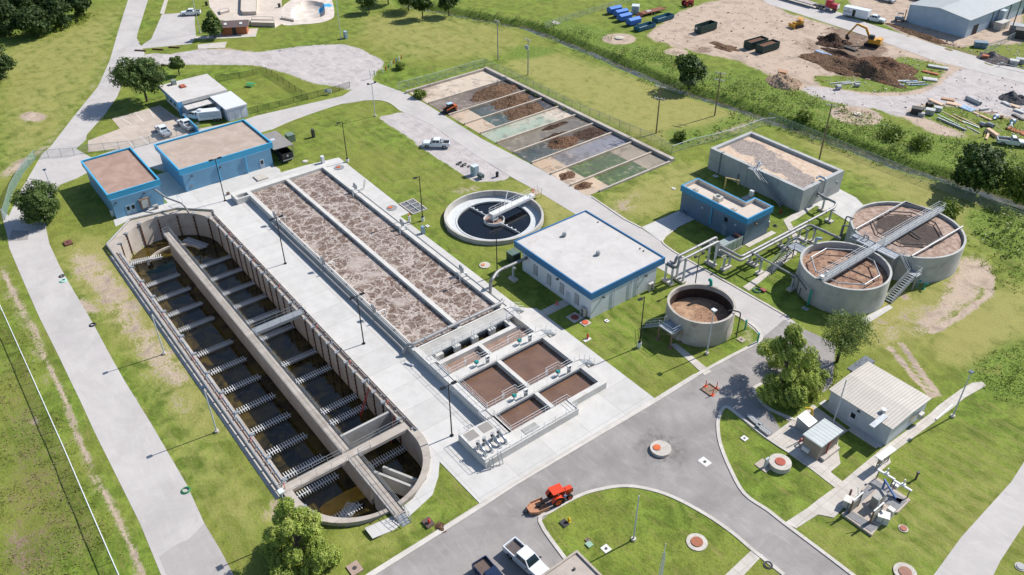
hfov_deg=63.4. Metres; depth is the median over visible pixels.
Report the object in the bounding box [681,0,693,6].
tractor
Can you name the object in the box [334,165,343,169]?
manhole
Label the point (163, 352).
light pole
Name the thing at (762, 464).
meter pedestal
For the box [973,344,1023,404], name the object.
weeds
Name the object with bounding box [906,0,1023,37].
warehouse
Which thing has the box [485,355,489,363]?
control box
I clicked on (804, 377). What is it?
tree
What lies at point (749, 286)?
walk
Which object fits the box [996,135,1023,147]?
pickup truck
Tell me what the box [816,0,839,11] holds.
semi truck
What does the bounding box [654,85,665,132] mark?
utility pole
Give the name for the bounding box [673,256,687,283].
pipe support
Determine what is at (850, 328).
tree
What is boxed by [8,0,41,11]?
tree
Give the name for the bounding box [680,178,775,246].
slate building
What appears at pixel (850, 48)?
board
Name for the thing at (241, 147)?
blue building
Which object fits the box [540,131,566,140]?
spoil heap
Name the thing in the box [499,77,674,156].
weeds
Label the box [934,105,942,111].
crate
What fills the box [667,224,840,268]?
overhead pipe
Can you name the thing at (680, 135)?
shrub
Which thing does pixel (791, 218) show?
walk
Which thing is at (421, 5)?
tree
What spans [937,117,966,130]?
board
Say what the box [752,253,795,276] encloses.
branch pipe
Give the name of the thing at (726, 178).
yellow davit
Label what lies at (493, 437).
pump
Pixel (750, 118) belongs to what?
weeds
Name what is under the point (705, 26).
rolloff bin
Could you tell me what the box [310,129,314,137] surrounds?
meter cabinet
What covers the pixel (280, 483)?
rim pipe
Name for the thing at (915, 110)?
crate
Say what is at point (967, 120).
board
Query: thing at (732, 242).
generator
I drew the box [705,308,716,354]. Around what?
light pole
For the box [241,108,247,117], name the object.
shutter door
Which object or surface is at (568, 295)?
door
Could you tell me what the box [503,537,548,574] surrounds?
pickup truck
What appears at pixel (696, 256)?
light pole
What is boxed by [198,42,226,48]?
walk
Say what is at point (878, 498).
control cabinet
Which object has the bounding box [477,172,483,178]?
welder cart
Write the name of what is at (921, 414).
air conditioner
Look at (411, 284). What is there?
aeration basin
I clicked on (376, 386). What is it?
rim pipe
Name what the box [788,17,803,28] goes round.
bulldozer
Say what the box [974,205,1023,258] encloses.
weeds
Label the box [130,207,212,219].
rim pipe
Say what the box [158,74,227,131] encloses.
office building
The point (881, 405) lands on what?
metal building
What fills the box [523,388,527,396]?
control box
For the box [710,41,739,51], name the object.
spoil heap
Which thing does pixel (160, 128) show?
pickup truck
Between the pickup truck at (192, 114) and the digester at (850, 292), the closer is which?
the digester at (850, 292)
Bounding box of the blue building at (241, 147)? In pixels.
[154,119,293,191]
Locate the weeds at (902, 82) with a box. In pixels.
[815,55,943,91]
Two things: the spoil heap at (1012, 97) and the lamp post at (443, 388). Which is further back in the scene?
the spoil heap at (1012, 97)
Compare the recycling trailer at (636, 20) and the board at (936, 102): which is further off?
the recycling trailer at (636, 20)
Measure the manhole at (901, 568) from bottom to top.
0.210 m
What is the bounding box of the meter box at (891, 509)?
[886,506,895,518]
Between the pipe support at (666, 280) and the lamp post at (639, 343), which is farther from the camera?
the pipe support at (666, 280)
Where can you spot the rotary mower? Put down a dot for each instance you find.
(538, 506)
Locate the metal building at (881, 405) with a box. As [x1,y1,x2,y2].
[827,355,931,444]
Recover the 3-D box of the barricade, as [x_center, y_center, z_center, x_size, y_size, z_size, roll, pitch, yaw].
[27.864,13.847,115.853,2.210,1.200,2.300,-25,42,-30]
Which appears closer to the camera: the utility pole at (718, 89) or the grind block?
the utility pole at (718, 89)
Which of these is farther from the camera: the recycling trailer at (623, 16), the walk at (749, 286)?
the recycling trailer at (623, 16)
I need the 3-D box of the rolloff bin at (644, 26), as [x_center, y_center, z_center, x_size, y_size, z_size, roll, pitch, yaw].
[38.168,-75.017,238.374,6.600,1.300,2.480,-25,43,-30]
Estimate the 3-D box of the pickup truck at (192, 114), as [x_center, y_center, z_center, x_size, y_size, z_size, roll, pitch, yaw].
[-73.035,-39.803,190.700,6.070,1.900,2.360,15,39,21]
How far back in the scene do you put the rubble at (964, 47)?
225.23 m
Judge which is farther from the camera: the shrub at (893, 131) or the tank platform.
the shrub at (893, 131)
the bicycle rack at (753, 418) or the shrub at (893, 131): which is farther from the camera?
the shrub at (893, 131)
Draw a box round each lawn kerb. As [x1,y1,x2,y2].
[538,484,784,574]
[696,313,762,375]
[716,405,855,574]
[752,380,796,420]
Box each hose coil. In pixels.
[181,486,190,493]
[763,561,772,568]
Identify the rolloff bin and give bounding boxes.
[633,21,655,31]
[652,12,673,22]
[694,20,717,33]
[743,35,768,49]
[755,39,779,53]
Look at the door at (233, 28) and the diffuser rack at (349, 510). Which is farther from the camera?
the door at (233, 28)
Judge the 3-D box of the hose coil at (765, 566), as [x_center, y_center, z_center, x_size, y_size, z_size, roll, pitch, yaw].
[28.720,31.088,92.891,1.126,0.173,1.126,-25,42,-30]
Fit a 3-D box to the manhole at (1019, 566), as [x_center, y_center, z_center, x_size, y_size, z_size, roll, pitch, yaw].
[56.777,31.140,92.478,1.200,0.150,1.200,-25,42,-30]
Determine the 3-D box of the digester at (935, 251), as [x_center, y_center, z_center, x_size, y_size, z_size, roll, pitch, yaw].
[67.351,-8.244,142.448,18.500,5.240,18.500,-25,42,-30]
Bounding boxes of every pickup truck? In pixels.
[154,124,171,137]
[176,118,193,130]
[180,8,201,15]
[182,109,197,120]
[422,137,450,148]
[472,555,502,574]
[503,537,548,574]
[866,14,885,22]
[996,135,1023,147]
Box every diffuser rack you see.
[130,254,162,264]
[146,273,179,286]
[157,286,190,301]
[167,301,202,316]
[178,316,214,332]
[182,237,208,248]
[197,339,232,357]
[200,255,230,268]
[211,267,242,281]
[211,356,246,375]
[222,281,254,295]
[222,374,260,393]
[233,293,266,308]
[236,392,275,413]
[246,309,279,324]
[251,412,290,432]
[260,324,294,340]
[266,433,307,454]
[281,348,316,366]
[283,454,324,477]
[295,364,331,383]
[296,472,338,498]
[320,393,357,414]
[330,405,367,424]
[332,501,362,517]
[338,502,357,517]
[369,444,406,468]
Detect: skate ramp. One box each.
[219,8,229,14]
[240,0,256,14]
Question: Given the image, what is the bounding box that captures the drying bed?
[405,67,674,195]
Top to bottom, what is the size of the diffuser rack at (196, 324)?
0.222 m
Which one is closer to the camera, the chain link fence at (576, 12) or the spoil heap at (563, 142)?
the spoil heap at (563, 142)
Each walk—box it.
[160,0,167,13]
[195,32,255,38]
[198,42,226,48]
[541,300,569,315]
[672,344,711,374]
[726,551,762,574]
[743,254,793,290]
[783,211,807,255]
[787,382,985,527]
[809,467,841,487]
[847,428,877,447]
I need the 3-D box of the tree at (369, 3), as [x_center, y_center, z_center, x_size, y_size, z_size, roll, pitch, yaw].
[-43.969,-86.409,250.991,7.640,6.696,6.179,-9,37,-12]
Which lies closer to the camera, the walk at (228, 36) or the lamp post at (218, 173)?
the lamp post at (218, 173)
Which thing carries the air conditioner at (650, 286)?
on the ground at (936, 340)
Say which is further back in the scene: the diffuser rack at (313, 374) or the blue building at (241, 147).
the blue building at (241, 147)
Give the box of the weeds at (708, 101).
[400,2,1023,212]
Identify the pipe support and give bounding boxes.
[508,266,517,282]
[661,263,674,285]
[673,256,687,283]
[704,241,718,267]
[720,254,731,271]
[746,251,759,267]
[754,259,763,275]
[777,233,790,250]
[786,276,795,292]
[796,226,809,242]
[808,228,816,243]
[817,198,826,211]
[824,208,834,223]
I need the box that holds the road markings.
[105,105,184,146]
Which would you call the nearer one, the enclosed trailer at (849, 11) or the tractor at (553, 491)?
the tractor at (553, 491)
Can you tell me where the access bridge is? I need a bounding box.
[816,201,945,283]
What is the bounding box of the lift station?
[841,477,910,536]
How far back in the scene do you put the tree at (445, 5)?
246.09 m
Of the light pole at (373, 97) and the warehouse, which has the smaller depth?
the light pole at (373, 97)
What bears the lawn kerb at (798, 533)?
on the ground at (936, 340)
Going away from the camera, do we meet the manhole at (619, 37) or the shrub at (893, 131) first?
the shrub at (893, 131)
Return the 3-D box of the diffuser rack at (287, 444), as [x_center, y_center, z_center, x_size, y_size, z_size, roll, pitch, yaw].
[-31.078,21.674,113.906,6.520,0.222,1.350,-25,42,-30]
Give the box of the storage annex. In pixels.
[210,91,248,121]
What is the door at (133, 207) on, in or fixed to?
in the blue building at (124, 182)
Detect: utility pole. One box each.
[494,19,499,59]
[525,38,530,74]
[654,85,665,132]
[714,71,725,115]
[818,103,837,159]
[1008,0,1021,38]
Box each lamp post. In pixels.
[208,156,226,200]
[269,215,286,263]
[336,122,348,162]
[349,292,365,344]
[413,176,424,221]
[439,380,456,436]
[489,230,498,276]
[637,296,644,347]
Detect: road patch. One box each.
[8,230,28,240]
[159,524,232,574]
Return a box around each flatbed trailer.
[636,7,666,16]
[795,0,816,5]
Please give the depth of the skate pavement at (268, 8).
255.86 m
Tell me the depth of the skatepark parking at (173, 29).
240.09 m
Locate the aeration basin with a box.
[230,164,513,356]
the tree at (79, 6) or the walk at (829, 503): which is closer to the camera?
the walk at (829, 503)
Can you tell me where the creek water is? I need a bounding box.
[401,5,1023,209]
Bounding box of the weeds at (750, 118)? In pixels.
[659,112,759,142]
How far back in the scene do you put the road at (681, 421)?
103.12 m
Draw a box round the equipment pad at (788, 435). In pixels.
[770,404,847,473]
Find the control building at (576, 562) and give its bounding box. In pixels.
[541,550,601,574]
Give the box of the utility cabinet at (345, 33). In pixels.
[343,30,347,38]
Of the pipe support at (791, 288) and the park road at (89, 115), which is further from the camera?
the park road at (89, 115)
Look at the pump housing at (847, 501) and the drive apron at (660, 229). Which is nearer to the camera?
the pump housing at (847, 501)
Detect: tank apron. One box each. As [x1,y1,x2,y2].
[800,189,862,221]
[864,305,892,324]
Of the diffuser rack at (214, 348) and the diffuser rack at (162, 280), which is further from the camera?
the diffuser rack at (162, 280)
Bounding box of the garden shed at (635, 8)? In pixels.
[631,4,639,13]
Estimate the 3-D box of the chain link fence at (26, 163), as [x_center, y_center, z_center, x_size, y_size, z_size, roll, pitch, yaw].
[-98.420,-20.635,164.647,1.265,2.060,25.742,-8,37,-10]
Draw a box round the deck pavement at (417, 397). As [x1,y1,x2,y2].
[114,157,653,538]
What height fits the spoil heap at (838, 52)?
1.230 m
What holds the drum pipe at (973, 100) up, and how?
on the ground at (936, 340)
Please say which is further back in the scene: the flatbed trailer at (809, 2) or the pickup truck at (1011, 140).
the flatbed trailer at (809, 2)
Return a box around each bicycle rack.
[747,414,762,424]
[755,423,771,436]
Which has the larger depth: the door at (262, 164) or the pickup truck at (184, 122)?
the pickup truck at (184, 122)
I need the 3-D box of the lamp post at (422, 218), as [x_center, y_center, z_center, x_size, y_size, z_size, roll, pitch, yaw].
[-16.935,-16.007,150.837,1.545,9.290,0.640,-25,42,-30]
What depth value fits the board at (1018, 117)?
187.70 m
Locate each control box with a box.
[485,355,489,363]
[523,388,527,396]
[528,333,531,342]
[567,364,570,373]
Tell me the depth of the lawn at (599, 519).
96.46 m
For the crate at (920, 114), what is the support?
on the ground at (936, 340)
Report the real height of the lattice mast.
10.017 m
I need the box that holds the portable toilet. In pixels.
[470,163,478,176]
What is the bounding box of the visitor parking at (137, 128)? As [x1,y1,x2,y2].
[88,106,199,151]
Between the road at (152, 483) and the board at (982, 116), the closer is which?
the road at (152, 483)
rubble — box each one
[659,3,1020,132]
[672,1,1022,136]
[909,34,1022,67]
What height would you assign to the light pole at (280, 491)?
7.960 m
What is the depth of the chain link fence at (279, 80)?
203.77 m
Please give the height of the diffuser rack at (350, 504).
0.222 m
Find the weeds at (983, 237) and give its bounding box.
[966,233,1023,292]
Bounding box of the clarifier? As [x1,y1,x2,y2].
[444,186,543,245]
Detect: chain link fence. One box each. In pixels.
[0,306,118,574]
[1,151,35,218]
[33,122,199,157]
[215,67,307,111]
[398,59,484,89]
[485,59,672,146]
[551,1,629,25]
[671,117,775,152]
[768,112,1023,221]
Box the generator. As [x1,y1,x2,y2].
[714,232,742,257]
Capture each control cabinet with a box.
[320,155,324,163]
[420,225,424,233]
[869,489,887,508]
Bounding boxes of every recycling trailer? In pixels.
[607,5,621,13]
[613,8,628,16]
[616,12,632,20]
[625,16,641,25]
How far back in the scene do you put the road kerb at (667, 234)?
138.01 m
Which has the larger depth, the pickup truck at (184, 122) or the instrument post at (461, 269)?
the pickup truck at (184, 122)
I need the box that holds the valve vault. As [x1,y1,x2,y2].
[399,198,426,214]
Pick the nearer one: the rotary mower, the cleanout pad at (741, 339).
the rotary mower
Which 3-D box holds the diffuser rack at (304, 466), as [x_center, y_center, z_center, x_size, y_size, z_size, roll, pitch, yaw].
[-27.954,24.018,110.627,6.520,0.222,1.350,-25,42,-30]
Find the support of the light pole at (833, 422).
on the ground at (936, 340)
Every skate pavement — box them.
[209,0,281,27]
[282,0,333,24]
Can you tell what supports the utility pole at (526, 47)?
on the ground at (936, 340)
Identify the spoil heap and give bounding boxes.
[434,521,446,532]
[470,84,519,101]
[490,93,531,108]
[503,102,544,120]
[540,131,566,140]
[542,121,568,130]
[548,136,577,148]
[559,171,575,180]
[572,127,605,140]
[574,182,592,189]
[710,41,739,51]
[766,73,802,90]
[798,52,918,88]
[815,33,852,48]
[820,48,857,59]
[858,56,918,74]
[885,23,948,44]
[976,51,1011,65]
[998,90,1023,104]
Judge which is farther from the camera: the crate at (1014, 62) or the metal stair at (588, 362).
the crate at (1014, 62)
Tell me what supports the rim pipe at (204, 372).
on the oxidation ditch
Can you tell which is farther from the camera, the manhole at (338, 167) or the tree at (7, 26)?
the tree at (7, 26)
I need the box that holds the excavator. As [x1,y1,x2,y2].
[845,23,883,47]
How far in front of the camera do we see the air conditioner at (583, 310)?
129.38 m
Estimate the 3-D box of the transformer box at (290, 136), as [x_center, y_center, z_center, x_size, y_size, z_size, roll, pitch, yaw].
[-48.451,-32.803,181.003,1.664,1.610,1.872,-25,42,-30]
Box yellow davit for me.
[724,177,739,189]
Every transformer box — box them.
[284,132,295,141]
[506,248,520,262]
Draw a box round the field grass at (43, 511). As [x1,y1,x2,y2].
[0,328,108,574]
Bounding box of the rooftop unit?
[712,194,723,202]
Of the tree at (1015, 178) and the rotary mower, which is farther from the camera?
the tree at (1015, 178)
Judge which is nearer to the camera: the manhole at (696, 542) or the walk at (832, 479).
the manhole at (696, 542)
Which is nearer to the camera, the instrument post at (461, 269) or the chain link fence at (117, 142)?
the instrument post at (461, 269)
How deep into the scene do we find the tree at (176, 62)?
210.12 m
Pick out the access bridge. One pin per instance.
(848, 263)
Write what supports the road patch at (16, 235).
on the road at (152, 483)
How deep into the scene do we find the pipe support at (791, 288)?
134.74 m
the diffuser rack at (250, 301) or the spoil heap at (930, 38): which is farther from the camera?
the spoil heap at (930, 38)
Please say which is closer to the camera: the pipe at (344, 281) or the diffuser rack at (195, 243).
the pipe at (344, 281)
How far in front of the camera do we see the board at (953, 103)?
194.08 m
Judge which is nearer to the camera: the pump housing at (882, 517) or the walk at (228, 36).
the pump housing at (882, 517)
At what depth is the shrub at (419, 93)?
199.07 m
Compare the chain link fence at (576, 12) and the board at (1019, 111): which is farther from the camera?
the chain link fence at (576, 12)
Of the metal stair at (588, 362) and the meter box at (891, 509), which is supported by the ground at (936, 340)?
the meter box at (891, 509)
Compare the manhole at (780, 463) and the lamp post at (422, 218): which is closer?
the manhole at (780, 463)
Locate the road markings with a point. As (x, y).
(143, 120)
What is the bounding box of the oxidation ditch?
[108,209,430,528]
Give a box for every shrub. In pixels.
[395,61,404,69]
[413,88,426,98]
[673,130,686,140]
[796,109,813,121]
[876,122,905,142]
[908,131,936,151]
[939,196,964,218]
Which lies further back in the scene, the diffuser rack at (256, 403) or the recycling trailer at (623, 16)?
the recycling trailer at (623, 16)
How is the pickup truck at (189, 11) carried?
on the skatepark parking at (173, 29)
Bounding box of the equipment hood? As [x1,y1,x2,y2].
[795,407,816,442]
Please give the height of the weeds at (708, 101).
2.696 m
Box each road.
[0,149,203,574]
[43,0,147,153]
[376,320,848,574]
[763,0,1023,82]
[934,463,1023,574]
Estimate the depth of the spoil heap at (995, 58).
216.24 m
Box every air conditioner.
[580,306,586,316]
[647,281,654,291]
[917,411,924,419]
[993,19,1010,30]
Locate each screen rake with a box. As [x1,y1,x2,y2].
[848,487,863,513]
[869,502,883,523]
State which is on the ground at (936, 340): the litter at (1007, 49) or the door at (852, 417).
the litter at (1007, 49)
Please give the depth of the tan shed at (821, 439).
105.51 m
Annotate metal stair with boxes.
[510,302,523,311]
[541,325,555,335]
[579,354,594,364]
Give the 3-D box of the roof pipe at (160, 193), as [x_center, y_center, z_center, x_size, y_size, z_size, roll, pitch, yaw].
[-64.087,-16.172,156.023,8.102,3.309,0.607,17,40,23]
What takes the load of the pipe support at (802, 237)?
on the ground at (936, 340)
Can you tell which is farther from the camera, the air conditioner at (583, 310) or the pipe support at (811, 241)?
the pipe support at (811, 241)
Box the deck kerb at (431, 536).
[366,374,697,574]
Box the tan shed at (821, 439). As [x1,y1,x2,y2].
[801,418,842,461]
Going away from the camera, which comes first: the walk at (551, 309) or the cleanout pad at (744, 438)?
the cleanout pad at (744, 438)
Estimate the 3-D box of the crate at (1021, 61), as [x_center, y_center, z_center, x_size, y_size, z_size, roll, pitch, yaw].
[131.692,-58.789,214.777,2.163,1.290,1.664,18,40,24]
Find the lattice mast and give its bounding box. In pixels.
[658,543,665,574]
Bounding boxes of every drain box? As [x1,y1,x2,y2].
[422,516,434,527]
[559,518,569,527]
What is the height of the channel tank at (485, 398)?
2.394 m
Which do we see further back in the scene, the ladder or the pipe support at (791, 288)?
the pipe support at (791, 288)
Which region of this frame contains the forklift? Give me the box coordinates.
[894,9,908,21]
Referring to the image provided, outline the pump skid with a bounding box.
[741,189,756,200]
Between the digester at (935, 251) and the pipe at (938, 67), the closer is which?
the digester at (935, 251)
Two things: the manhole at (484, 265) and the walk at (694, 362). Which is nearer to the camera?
the walk at (694, 362)
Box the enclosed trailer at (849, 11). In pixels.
[843,4,871,18]
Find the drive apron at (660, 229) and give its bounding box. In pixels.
[642,211,693,240]
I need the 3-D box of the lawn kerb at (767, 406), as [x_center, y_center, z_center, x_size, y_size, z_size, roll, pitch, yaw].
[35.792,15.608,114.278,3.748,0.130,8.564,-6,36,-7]
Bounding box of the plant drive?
[78,79,797,336]
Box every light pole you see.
[148,311,166,354]
[200,385,218,432]
[277,488,291,537]
[367,81,375,116]
[631,495,639,541]
[694,251,704,282]
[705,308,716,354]
[831,379,846,424]
[950,370,974,417]
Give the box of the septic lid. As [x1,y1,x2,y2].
[585,540,593,547]
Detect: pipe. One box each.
[105,218,283,496]
[117,252,281,484]
[119,253,283,483]
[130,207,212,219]
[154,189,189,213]
[212,210,417,430]
[213,217,412,429]
[278,219,408,342]
[352,186,506,305]
[489,257,526,293]
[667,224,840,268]
[669,192,836,264]
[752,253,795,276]
[925,102,933,106]
[928,64,948,69]
[935,404,952,419]
[965,95,981,105]
[979,121,986,126]
[986,122,994,127]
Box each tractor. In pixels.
[545,483,572,506]
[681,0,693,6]
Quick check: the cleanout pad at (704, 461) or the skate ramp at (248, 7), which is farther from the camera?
the skate ramp at (248, 7)
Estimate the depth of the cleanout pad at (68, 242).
148.10 m
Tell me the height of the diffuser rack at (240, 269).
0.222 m
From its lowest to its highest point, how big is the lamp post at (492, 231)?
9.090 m
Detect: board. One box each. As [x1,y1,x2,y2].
[843,45,857,51]
[921,70,938,75]
[923,76,937,81]
[928,99,943,105]
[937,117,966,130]
[942,97,954,101]
[946,101,961,105]
[953,114,979,126]
[959,103,975,111]
[972,111,992,120]
[986,128,999,137]
[1001,101,1011,106]
[1005,126,1023,135]
[1009,103,1020,108]
[1012,114,1023,120]
[1013,108,1023,113]
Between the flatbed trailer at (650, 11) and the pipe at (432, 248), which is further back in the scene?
the flatbed trailer at (650, 11)
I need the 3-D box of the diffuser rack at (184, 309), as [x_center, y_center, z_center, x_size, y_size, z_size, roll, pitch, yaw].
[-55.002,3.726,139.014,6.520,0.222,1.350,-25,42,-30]
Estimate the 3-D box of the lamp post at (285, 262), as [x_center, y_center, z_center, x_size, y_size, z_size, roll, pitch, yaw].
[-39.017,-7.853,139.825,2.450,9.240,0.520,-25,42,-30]
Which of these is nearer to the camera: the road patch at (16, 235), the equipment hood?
the equipment hood
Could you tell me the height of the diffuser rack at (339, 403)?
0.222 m
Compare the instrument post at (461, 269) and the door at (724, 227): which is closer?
the instrument post at (461, 269)
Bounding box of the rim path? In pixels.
[109,255,280,498]
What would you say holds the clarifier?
on the ground at (936, 340)
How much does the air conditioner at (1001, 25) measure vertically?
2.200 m
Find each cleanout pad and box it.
[63,239,72,245]
[346,560,363,574]
[600,544,611,552]
[698,456,710,466]
[737,336,745,342]
[740,435,748,440]
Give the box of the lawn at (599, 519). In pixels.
[542,379,824,574]
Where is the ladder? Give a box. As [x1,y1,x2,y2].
[360,387,369,417]
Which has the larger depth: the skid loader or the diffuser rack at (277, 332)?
the skid loader
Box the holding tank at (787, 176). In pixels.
[708,131,843,211]
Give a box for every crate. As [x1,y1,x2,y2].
[778,69,787,74]
[910,105,923,114]
[918,112,924,116]
[925,107,935,115]
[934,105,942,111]
[1008,22,1023,33]
[1009,58,1019,65]
[1013,27,1023,39]
[1016,57,1023,64]
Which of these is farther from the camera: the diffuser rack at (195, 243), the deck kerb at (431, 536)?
the diffuser rack at (195, 243)
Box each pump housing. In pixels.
[841,494,856,508]
[876,510,890,525]
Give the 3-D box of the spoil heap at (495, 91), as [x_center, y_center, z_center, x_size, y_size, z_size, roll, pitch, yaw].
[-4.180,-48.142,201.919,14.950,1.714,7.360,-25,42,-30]
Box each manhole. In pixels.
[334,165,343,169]
[387,205,396,210]
[479,262,489,268]
[566,312,583,322]
[579,319,590,326]
[615,36,623,39]
[650,440,670,457]
[686,533,707,550]
[768,453,791,473]
[893,562,916,574]
[898,524,907,531]
[1015,562,1023,571]
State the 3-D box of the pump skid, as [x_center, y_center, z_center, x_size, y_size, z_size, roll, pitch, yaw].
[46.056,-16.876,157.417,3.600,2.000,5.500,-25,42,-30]
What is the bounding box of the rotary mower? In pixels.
[524,497,549,514]
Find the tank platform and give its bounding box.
[850,230,922,303]
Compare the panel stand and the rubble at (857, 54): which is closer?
the panel stand
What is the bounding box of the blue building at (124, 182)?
[81,147,164,218]
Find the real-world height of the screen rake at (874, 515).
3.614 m
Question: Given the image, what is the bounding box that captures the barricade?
[701,380,718,396]
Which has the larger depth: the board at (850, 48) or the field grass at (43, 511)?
the board at (850, 48)
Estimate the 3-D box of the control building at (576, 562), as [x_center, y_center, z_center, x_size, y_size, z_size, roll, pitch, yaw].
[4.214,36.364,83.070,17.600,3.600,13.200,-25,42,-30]
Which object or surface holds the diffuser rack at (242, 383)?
in the oxidation ditch
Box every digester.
[794,237,891,315]
[838,201,966,282]
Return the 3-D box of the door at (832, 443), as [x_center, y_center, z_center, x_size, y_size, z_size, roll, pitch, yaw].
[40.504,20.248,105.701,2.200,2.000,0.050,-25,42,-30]
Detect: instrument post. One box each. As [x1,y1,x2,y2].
[371,303,375,312]
[459,264,463,272]
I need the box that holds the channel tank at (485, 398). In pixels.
[413,306,606,468]
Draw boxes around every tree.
[0,0,19,36]
[0,44,17,78]
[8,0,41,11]
[9,179,60,225]
[11,6,52,36]
[41,0,71,28]
[61,0,91,18]
[106,56,168,101]
[168,56,184,74]
[201,10,223,36]
[259,496,342,574]
[355,0,377,12]
[395,0,409,10]
[409,0,433,18]
[437,0,459,15]
[674,53,707,89]
[756,321,830,408]
[819,308,879,362]
[949,141,1011,193]
[997,163,1023,204]
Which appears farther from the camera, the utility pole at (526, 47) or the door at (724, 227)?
the utility pole at (526, 47)
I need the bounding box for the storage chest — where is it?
[973,40,988,48]
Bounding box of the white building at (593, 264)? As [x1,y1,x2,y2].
[514,210,664,318]
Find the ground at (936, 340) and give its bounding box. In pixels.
[0,0,1023,574]
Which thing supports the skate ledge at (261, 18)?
on the skate pavement at (268, 8)
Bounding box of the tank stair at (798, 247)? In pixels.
[766,237,810,273]
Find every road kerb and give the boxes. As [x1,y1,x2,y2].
[270,100,398,129]
[592,196,641,227]
[661,228,788,316]
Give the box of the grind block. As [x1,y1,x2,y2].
[281,16,293,21]
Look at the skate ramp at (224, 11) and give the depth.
253.47 m
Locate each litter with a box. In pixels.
[832,59,945,91]
[921,96,1021,136]
[970,42,1022,55]
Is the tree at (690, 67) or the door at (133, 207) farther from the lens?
the tree at (690, 67)
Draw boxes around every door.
[125,205,132,214]
[130,203,137,213]
[229,111,235,120]
[232,27,236,34]
[234,110,240,119]
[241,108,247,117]
[259,159,264,168]
[566,291,570,303]
[721,224,726,235]
[823,438,835,453]
[847,410,857,424]
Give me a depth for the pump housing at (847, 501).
98.91 m
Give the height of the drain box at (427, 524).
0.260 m
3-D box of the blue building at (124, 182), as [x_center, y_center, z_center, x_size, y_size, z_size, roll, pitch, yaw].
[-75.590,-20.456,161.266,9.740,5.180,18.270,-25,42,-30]
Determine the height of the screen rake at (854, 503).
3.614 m
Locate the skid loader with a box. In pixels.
[440,102,456,114]
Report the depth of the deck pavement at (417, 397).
122.30 m
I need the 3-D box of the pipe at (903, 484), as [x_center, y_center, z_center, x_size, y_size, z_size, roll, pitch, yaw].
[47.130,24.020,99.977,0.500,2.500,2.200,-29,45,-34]
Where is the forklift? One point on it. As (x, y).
(901, 18)
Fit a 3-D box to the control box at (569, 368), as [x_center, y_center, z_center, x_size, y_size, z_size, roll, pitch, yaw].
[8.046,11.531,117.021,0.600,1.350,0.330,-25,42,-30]
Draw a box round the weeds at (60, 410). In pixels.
[1,279,120,553]
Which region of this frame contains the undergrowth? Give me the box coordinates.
[538,16,1023,223]
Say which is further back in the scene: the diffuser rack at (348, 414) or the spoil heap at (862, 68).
the spoil heap at (862, 68)
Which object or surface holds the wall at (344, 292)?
on the deck pavement at (417, 397)
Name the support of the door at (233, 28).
in the restroom building at (233, 27)
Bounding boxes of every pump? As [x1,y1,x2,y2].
[476,440,487,456]
[482,436,493,452]
[490,432,501,447]
[497,428,507,444]
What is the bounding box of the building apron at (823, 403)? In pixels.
[819,400,883,447]
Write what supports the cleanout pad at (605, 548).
on the lawn at (599, 519)
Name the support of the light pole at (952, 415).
on the ground at (936, 340)
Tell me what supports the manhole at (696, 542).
on the lawn at (599, 519)
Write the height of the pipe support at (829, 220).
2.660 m
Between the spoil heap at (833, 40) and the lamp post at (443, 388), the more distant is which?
the spoil heap at (833, 40)
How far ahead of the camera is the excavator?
224.90 m
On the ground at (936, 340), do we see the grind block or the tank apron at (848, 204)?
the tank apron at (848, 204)
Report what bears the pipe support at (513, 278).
on the ground at (936, 340)
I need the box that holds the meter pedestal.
[754,457,770,472]
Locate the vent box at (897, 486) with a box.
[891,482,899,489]
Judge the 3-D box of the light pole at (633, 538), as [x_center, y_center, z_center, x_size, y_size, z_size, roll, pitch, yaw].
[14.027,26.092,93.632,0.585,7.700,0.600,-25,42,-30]
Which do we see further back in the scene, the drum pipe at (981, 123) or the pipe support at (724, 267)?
the drum pipe at (981, 123)
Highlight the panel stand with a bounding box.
[875,445,896,469]
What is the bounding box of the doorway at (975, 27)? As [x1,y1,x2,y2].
[971,24,978,34]
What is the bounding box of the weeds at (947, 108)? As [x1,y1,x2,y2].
[938,106,1022,136]
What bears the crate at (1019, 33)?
on the ground at (936, 340)
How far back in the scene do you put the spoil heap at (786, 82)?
203.82 m
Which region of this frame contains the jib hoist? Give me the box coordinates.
[881,479,896,498]
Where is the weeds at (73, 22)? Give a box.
[34,13,94,37]
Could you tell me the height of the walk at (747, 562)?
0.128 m
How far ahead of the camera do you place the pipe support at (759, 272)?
138.49 m
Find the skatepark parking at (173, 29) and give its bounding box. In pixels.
[141,13,195,48]
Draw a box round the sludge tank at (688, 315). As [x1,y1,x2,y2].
[642,278,740,348]
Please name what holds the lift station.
on the ground at (936, 340)
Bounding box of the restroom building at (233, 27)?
[219,20,257,34]
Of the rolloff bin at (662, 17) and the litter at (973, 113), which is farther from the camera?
the rolloff bin at (662, 17)
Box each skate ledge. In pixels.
[250,20,274,26]
[251,16,272,19]
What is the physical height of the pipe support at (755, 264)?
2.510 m
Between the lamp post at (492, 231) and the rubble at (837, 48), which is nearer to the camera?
the lamp post at (492, 231)
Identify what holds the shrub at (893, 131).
on the ground at (936, 340)
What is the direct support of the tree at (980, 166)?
on the ground at (936, 340)

